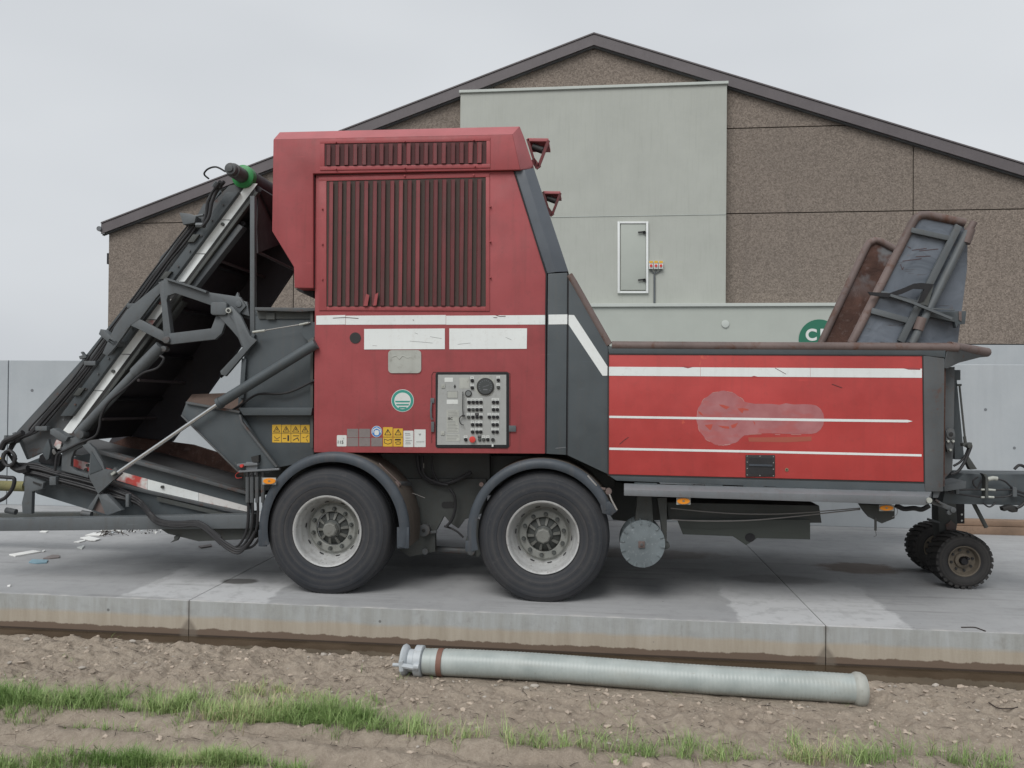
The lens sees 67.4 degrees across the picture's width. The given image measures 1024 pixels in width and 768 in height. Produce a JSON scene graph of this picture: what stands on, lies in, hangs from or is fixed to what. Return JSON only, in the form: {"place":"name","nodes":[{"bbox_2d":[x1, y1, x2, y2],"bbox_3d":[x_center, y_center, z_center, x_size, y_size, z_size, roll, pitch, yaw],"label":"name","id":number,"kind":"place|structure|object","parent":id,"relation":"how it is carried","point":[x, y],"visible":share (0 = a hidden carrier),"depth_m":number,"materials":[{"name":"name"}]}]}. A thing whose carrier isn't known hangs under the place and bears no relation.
{"place":"outdoors","nodes":[
{"label":"outdoors","id":0,"kind":"place"},
{"bbox_2d":[0,504,1023,673],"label":"concrete pad","id":1,"kind":"object","parent":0,"point":[845,596],"visible":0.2,"depth_m":6.23,"materials":[{"name":"grey concrete"}]},
{"bbox_2d":[9,550,40,556],"bbox_3d":[-4.920,1.710,7.753,0.130,0.012,0.248,0,-1,29],"label":"tile shard","id":2,"kind":"object","parent":1,"relation":"on","point":[24,553],"visible":1,"depth_m":7.72,"materials":[{"name":"white tile"}]},
{"bbox_2d":[29,559,47,563],"bbox_3d":[-4.565,1.710,7.394,0.234,0.012,0.144,0,0,6],"label":"tile shard","id":3,"kind":"object","parent":1,"relation":"on","point":[38,561],"visible":1,"depth_m":7.37,"materials":[{"name":"blue tile"}]},
{"bbox_2d":[43,555,59,558],"bbox_3d":[-4.530,1.712,7.606,0.135,0.012,0.161,0,0,-1],"label":"tile shard","id":4,"kind":"object","parent":1,"relation":"on","point":[53,557],"visible":1,"depth_m":7.56,"materials":[{"name":"brown tile"}]},
{"bbox_2d":[80,536,99,540],"bbox_3d":[-4.668,1.714,8.508,0.293,0.012,0.112,0,-1,34],"label":"tile shard","id":5,"kind":"object","parent":1,"relation":"on","point":[89,538],"visible":1,"depth_m":8.49,"materials":[{"name":"white tile"}]},
{"bbox_2d":[85,532,104,535],"bbox_3d":[-4.744,1.720,8.782,0.197,0.012,0.160,0,0,6],"label":"tile shard","id":6,"kind":"object","parent":1,"relation":"on","point":[94,534],"visible":0.87,"depth_m":8.74,"materials":[{"name":"white tile"}]},
{"bbox_2d":[97,529,161,535],"bbox_3d":[-4.423,1.701,8.947,0.785,0.090,0.438,1,0,-15],"label":"rubbish heap","id":7,"kind":"object","parent":1,"relation":"on","point":[106,531],"visible":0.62,"depth_m":8.83,"materials":[{"name":"white tile"}]},
{"bbox_2d":[198,544,211,547],"bbox_3d":[-3.260,1.727,8.185,0.118,0.012,0.167,0,-1,43],"label":"tile shard","id":8,"kind":"object","parent":1,"relation":"on","point":[206,546],"visible":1,"depth_m":8.15,"materials":[{"name":"tile"}]},
{"bbox_2d":[0,127,1023,601],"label":"mobile shredder","id":9,"kind":"object","parent":1,"relation":"on","point":[424,367],"visible":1,"depth_m":6.28,"materials":[{"name":"red paint"}]},
{"bbox_2d":[609,355,923,481],"bbox_3d":[1.953,0.256,5.986,2.390,0.962,0.043,0,0,6],"label":"panel","id":10,"kind":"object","parent":9,"relation":"in","point":[746,416],"depth_m":5.97,"materials":[{"name":"red paint"}]},
{"bbox_2d":[96,32,1023,364],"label":"barn","id":11,"kind":"structure","parent":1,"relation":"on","point":[698,202],"depth_m":19.41,"materials":[{"name":"concrete"}]},
{"bbox_2d":[618,221,647,292],"bbox_3d":[3.061,-3.209,19.446,0.781,1.825,0.085,0,0,6],"label":"access door","id":12,"kind":"structure","parent":11,"relation":"in","point":[634,234],"depth_m":19.45,"materials":[{"name":"white metal"}]},
{"bbox_2d":[956,518,1023,535],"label":"timber beam","id":13,"kind":"structure","parent":1,"relation":"on","point":[998,526],"depth_m":9.27,"materials":[{"name":"brown wood"}]},
{"bbox_2d":[0,634,1023,767],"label":"soil","id":14,"kind":"structure","parent":0,"point":[371,750],"depth_m":4.48,"materials":[{"name":"brown soil"}]},
{"bbox_2d":[1,634,1023,760],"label":"pebbles","id":15,"kind":"object","parent":14,"relation":"on","point":[550,707],"visible":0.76,"depth_m":4.80,"materials":[{"name":"stone"}]},
{"bbox_2d":[392,644,869,705],"bbox_3d":[0.710,1.882,4.989,3.010,0.215,0.234,0,0,8],"label":"suction hose","id":16,"kind":"object","parent":14,"relation":"on","point":[422,660],"visible":1,"depth_m":4.92,"materials":[{"name":"grey plastic"}]},
{"bbox_2d":[988,702,1017,708],"bbox_3d":[2.962,1.948,4.642,0.156,0.023,0.068,0,-1,43],"label":"twig","id":17,"kind":"object","parent":14,"relation":"on","point":[1002,708],"visible":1,"depth_m":4.62,"materials":[{"name":"grey"}]},
{"bbox_2d":[0,636,1023,767],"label":"grass","id":18,"kind":"structure","parent":0,"point":[136,758],"depth_m":4.25,"materials":[{"name":"green plant"}]},
{"bbox_2d":[0,360,1023,527],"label":"precast wall","id":19,"kind":"structure","parent":0,"point":[993,402],"depth_m":9.64,"materials":[{"name":"concrete"}]},
{"bbox_2d":[0,628,1023,690],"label":"ditch water","id":20,"kind":"structure","parent":0,"point":[948,678],"depth_m":5.67,"materials":[{"name":"brown liquid"}]},
{"bbox_2d":[0,0,1023,360],"label":"sky","id":21,"kind":"structure","parent":0,"point":[109,109],"materials":[{"name":"white"}]},
{"bbox_2d":[4,635,1021,767],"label":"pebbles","id":22,"kind":"object","parent":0,"point":[476,713],"visible":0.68,"depth_m":4.59,"materials":[{"name":"grey stone"}]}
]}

